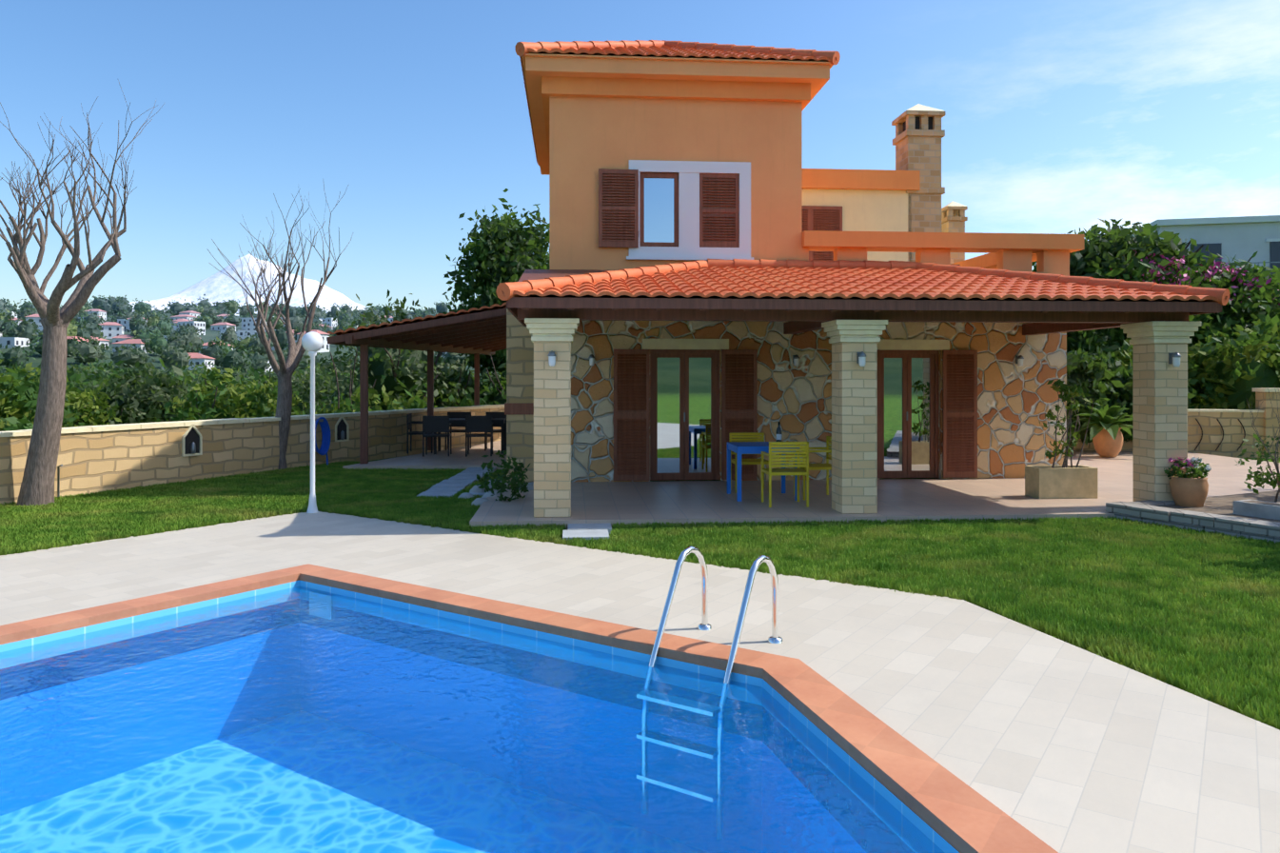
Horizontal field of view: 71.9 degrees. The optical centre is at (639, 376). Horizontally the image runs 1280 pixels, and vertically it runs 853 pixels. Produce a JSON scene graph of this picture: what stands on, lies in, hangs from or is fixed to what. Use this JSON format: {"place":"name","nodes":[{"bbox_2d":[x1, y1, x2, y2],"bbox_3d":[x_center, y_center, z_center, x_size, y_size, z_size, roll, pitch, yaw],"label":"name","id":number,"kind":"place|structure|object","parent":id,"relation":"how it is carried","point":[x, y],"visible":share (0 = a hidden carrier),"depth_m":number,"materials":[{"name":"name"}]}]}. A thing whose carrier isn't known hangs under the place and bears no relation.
{"place":"outdoors","nodes":[
{"label":"outdoors","id":0,"kind":"place"},
{"bbox_2d":[128,254,368,316],"bbox_3d":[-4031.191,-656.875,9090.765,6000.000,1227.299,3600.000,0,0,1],"label":"snowy mountain","id":1,"kind":"structure","parent":0,"point":[218,286],"depth_m":8781.85,"materials":[{"name":"white snow"}]},
{"bbox_2d":[0,586,942,852],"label":"pool water","id":2,"kind":"structure","parent":0,"point":[257,600],"depth_m":4.64,"materials":[{"name":"blue liquid"}]},
{"bbox_2d":[0,310,1279,690],"bbox_3d":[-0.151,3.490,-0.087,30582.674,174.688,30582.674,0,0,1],"label":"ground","id":3,"kind":"structure","parent":0,"point":[206,337],"depth_m":290.31,"materials":[{"name":"green plant"}]},
{"bbox_2d":[57,464,62,497],"bbox_3d":[-8.263,1.507,12.561,0.099,0.535,0.026,0,0,23],"label":"water tap","id":4,"kind":"object","parent":3,"relation":"on","point":[58,481],"visible":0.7,"depth_m":12.56,"materials":[{"name":"grey metal"}]},
{"bbox_2d":[0,79,164,506],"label":"bare tree","id":5,"kind":"object","parent":3,"relation":"on","point":[37,485],"visible":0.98,"depth_m":11.88,"materials":[{"name":"brown plant"}]},
{"bbox_2d":[0,308,447,371],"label":"village","id":6,"kind":"object","parent":3,"relation":"on","point":[114,331],"visible":0.15,"depth_m":429.70,"materials":[{"name":"grey"}]},
{"bbox_2d":[0,294,500,404],"bbox_3d":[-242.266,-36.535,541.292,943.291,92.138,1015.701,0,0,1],"label":"valley trees","id":7,"kind":"object","parent":3,"relation":"on","point":[183,341],"visible":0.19,"depth_m":317.85,"materials":[{"name":"green plant"}]},
{"bbox_2d":[0,404,504,504],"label":"boundary wall","id":8,"kind":"structure","parent":3,"relation":"on","point":[92,459],"depth_m":14.83,"materials":[{"name":"beige stone"}]},
{"bbox_2d":[315,416,330,464],"bbox_3d":[-6.231,1.275,17.234,0.266,0.992,0.455,0,0,23],"label":"garden hose","id":9,"kind":"object","parent":8,"relation":"attached to","point":[323,422],"visible":0.88,"depth_m":17.34,"materials":[{"name":"blue"}]},
{"bbox_2d":[0,346,506,431],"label":"hedge","id":10,"kind":"object","parent":3,"relation":"on","point":[144,395],"visible":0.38,"depth_m":29.29,"materials":[{"name":"green plant"}]},
{"bbox_2d":[206,185,353,470],"bbox_3d":[-6.852,-1.029,16.991,2.507,5.620,3.543,0,0,1],"label":"bare tree","id":11,"kind":"object","parent":3,"relation":"on","point":[284,370],"visible":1,"depth_m":16.53,"materials":[{"name":"brown plant"}]},
{"bbox_2d":[342,440,506,470],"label":"terrace floor","id":12,"kind":"structure","parent":3,"relation":"on","point":[457,458],"depth_m":17.74,"materials":[{"name":"grey stone"}]},
{"bbox_2d":[327,302,506,464],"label":"terrace roof","id":13,"kind":"structure","parent":12,"relation":"on","point":[476,332],"depth_m":17.36,"materials":[{"name":"brown wood"}]},
{"bbox_2d":[406,412,506,456],"bbox_3d":[-3.794,1.244,19.623,2.771,0.860,2.171,0,0,1],"label":"outdoor dining set","id":14,"kind":"object","parent":12,"relation":"on","point":[432,425],"visible":0.79,"depth_m":19.07,"materials":[{"name":"grey wicker"}]},
{"bbox_2d":[303,188,549,412],"bbox_3d":[-1.663,-1.376,32.347,20.261,10.306,5.833,0,0,-28],"label":"tree","id":15,"kind":"object","parent":3,"relation":"on","point":[502,249],"visible":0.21,"depth_m":29.47,"materials":[{"name":"green plant"}]},
{"bbox_2d":[458,449,533,506],"bbox_3d":[-2.048,1.451,12.823,1.112,0.746,2.134,0,0,2],"label":"leafy shrub","id":16,"kind":"object","parent":3,"relation":"on","point":[517,483],"visible":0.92,"depth_m":12.76,"materials":[{"name":"green plant"}]},
{"bbox_2d":[416,467,611,540],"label":"stepping stones","id":17,"kind":"object","parent":3,"relation":"on","point":[456,482],"visible":0.6,"depth_m":12.97,"materials":[{"name":"grey stone"}]},
{"bbox_2d":[0,510,1279,852],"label":"pool deck","id":18,"kind":"structure","parent":3,"relation":"on","point":[952,725],"depth_m":5.97,"materials":[{"name":"beige tile"}]},
{"bbox_2d":[301,331,323,512],"bbox_3d":[-4.248,0.581,11.440,0.270,2.345,0.270,0,0,34],"label":"garden lamp post","id":19,"kind":"object","parent":18,"relation":"on","point":[312,343],"visible":1,"depth_m":11.41,"materials":[{"name":"white metal"}]},
{"bbox_2d":[309,590,331,619],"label":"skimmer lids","id":20,"kind":"object","parent":18,"relation":"on","point":[320,615],"depth_m":7.53,"materials":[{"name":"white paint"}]},
{"bbox_2d":[636,546,783,839],"bbox_3d":[0.453,1.940,5.678,0.638,1.587,0.890,0,0,34],"label":"pool ladder","id":21,"kind":"object","parent":18,"relation":"on","point":[774,638],"visible":0.73,"depth_m":5.46,"materials":[{"name":"silver metal"}]},
{"bbox_2d":[0,460,1279,729],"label":"lawn grass","id":22,"kind":"structure","parent":3,"relation":"on","point":[1193,611],"depth_m":8.67,"materials":[{"name":"green plant"}]},
{"bbox_2d":[469,450,1279,528],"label":"porch floor","id":23,"kind":"structure","parent":3,"relation":"on","point":[640,502],"depth_m":11.98,"materials":[{"name":"beige tile"}]},
{"bbox_2d":[727,441,799,501],"bbox_3d":[1.703,1.304,12.305,0.850,0.740,0.850,0,0,-4],"label":"blue table","id":24,"kind":"object","parent":23,"relation":"on","point":[738,448],"visible":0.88,"depth_m":11.95,"materials":[{"name":"blue paint"}]},
{"bbox_2d":[776,421,781,441],"bbox_3d":[1.943,0.779,12.323,0.077,0.310,0.077,0,0,-4],"label":"bottle","id":25,"kind":"object","parent":24,"relation":"on","point":[778,433],"visible":0.73,"depth_m":12.29,"materials":[{"name":"black"}]},
{"bbox_2d":[728,432,831,507],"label":"chairs","id":26,"kind":"object","parent":23,"relation":"on","point":[803,451],"visible":0.73,"depth_m":11.71,"materials":[{"name":"yellow paint"}]},
{"bbox_2d":[504,308,1066,482],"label":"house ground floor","id":27,"kind":"structure","parent":23,"relation":"on","point":[1015,402],"depth_m":14.32,"materials":[{"name":"brown stone"}]},
{"bbox_2d":[525,56,829,270],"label":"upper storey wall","id":28,"kind":"structure","parent":27,"relation":"on","point":[591,116],"depth_m":14.11,"materials":[{"name":"orange paint"}]},
{"bbox_2d":[598,159,753,260],"bbox_3d":[0.585,-2.671,14.183,2.500,1.590,0.180,0,0,-4],"label":"window","id":29,"kind":"structure","parent":28,"relation":"attached to","point":[688,210],"depth_m":14.18,"materials":[{"name":"white paint"}]},
{"bbox_2d":[515,39,840,165],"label":"roof tiles","id":30,"kind":"object","parent":28,"relation":"on","point":[661,49],"visible":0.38,"depth_m":14.17,"materials":[{"name":"tile"}]},
{"bbox_2d":[613,338,977,480],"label":"patio doors","id":31,"kind":"structure","parent":27,"relation":"on","point":[666,409],"depth_m":14.36,"materials":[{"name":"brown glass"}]},
{"bbox_2d":[524,317,1201,517],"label":"porch columns","id":32,"kind":"structure","parent":23,"relation":"on","point":[1159,410],"depth_m":10.81,"materials":[{"name":"beige brick"}]},
{"bbox_2d":[496,258,1229,308],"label":"porch roof tiles","id":33,"kind":"object","parent":32,"relation":"on","point":[759,278],"visible":0.96,"depth_m":11.59,"materials":[{"name":"tile"}]},
{"bbox_2d":[547,350,1181,367],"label":"wall lamps","id":34,"kind":"object","parent":32,"relation":"attached to","point":[1174,359],"depth_m":11.00,"materials":[{"name":"grey metal"}]},
{"bbox_2d":[506,269,1222,334],"bbox_3d":[2.645,-1.204,12.388,8.690,1.015,3.880,0,0,-4],"label":"porch roof frame","id":35,"kind":"object","parent":32,"relation":"on","point":[800,314],"visible":0.6,"depth_m":10.74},
{"bbox_2d":[1024,378,1109,498],"bbox_3d":[5.982,0.848,12.318,1.034,1.652,0.673,0,0,-4],"label":"stone planter","id":36,"kind":"object","parent":23,"relation":"on","point":[1065,481],"visible":1,"depth_m":12.17,"materials":[{"name":"stone"}]},
{"bbox_2d":[1072,405,1132,457],"bbox_3d":[9.792,1.130,18.531,1.406,1.088,1.712,0,0,-4],"label":"potted plant","id":37,"kind":"object","parent":23,"relation":"on","point":[1106,435],"visible":0.94,"depth_m":18.33,"materials":[{"name":"ceramic"}]},
{"bbox_2d":[1032,217,1279,367],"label":"trees","id":38,"kind":"object","parent":3,"relation":"on","point":[1115,251],"visible":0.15,"depth_m":24.24,"materials":[{"name":"green plant"}]},
{"bbox_2d":[1066,313,1279,444],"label":"shrubs","id":39,"kind":"object","parent":3,"relation":"on","point":[1234,375],"visible":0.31,"depth_m":20.55,"materials":[{"name":"green plant"}]},
{"bbox_2d":[1068,387,1279,458],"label":"boundary wall","id":40,"kind":"structure","parent":3,"relation":"on","point":[1222,432],"depth_m":19.50,"materials":[{"name":"beige stone"}]},
{"bbox_2d":[1105,385,1279,543],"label":"raised flower bed","id":41,"kind":"object","parent":3,"relation":"on","point":[1255,514],"visible":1,"depth_m":10.68,"materials":[{"name":"stone"}]},
{"bbox_2d":[0,0,1279,315],"label":"sky","id":42,"kind":"structure","parent":0,"point":[1062,116],"materials":[{"name":"blue"}]},
{"bbox_2d":[801,168,1084,275],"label":"roof terrace","id":43,"kind":"structure","parent":0,"point":[874,204],"depth_m":14.68,"materials":[{"name":"orange paint"}]},
{"bbox_2d":[801,205,960,265],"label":"terrace door","id":44,"kind":"structure","parent":43,"relation":"on","point":[820,218],"depth_m":17.68,"materials":[{"name":"yellow paint"},{"name":"dark wood"}]},
{"bbox_2d":[891,103,967,264],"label":"chimneys","id":45,"kind":"object","parent":43,"relation":"on","point":[919,135],"visible":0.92,"depth_m":17.90,"materials":[{"name":"beige stone"}]},
{"bbox_2d":[1133,215,1279,275],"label":"neighbour house","id":46,"kind":"structure","parent":0,"point":[1245,238],"depth_m":44.88,"materials":[{"name":"grey paint"}]}
]}

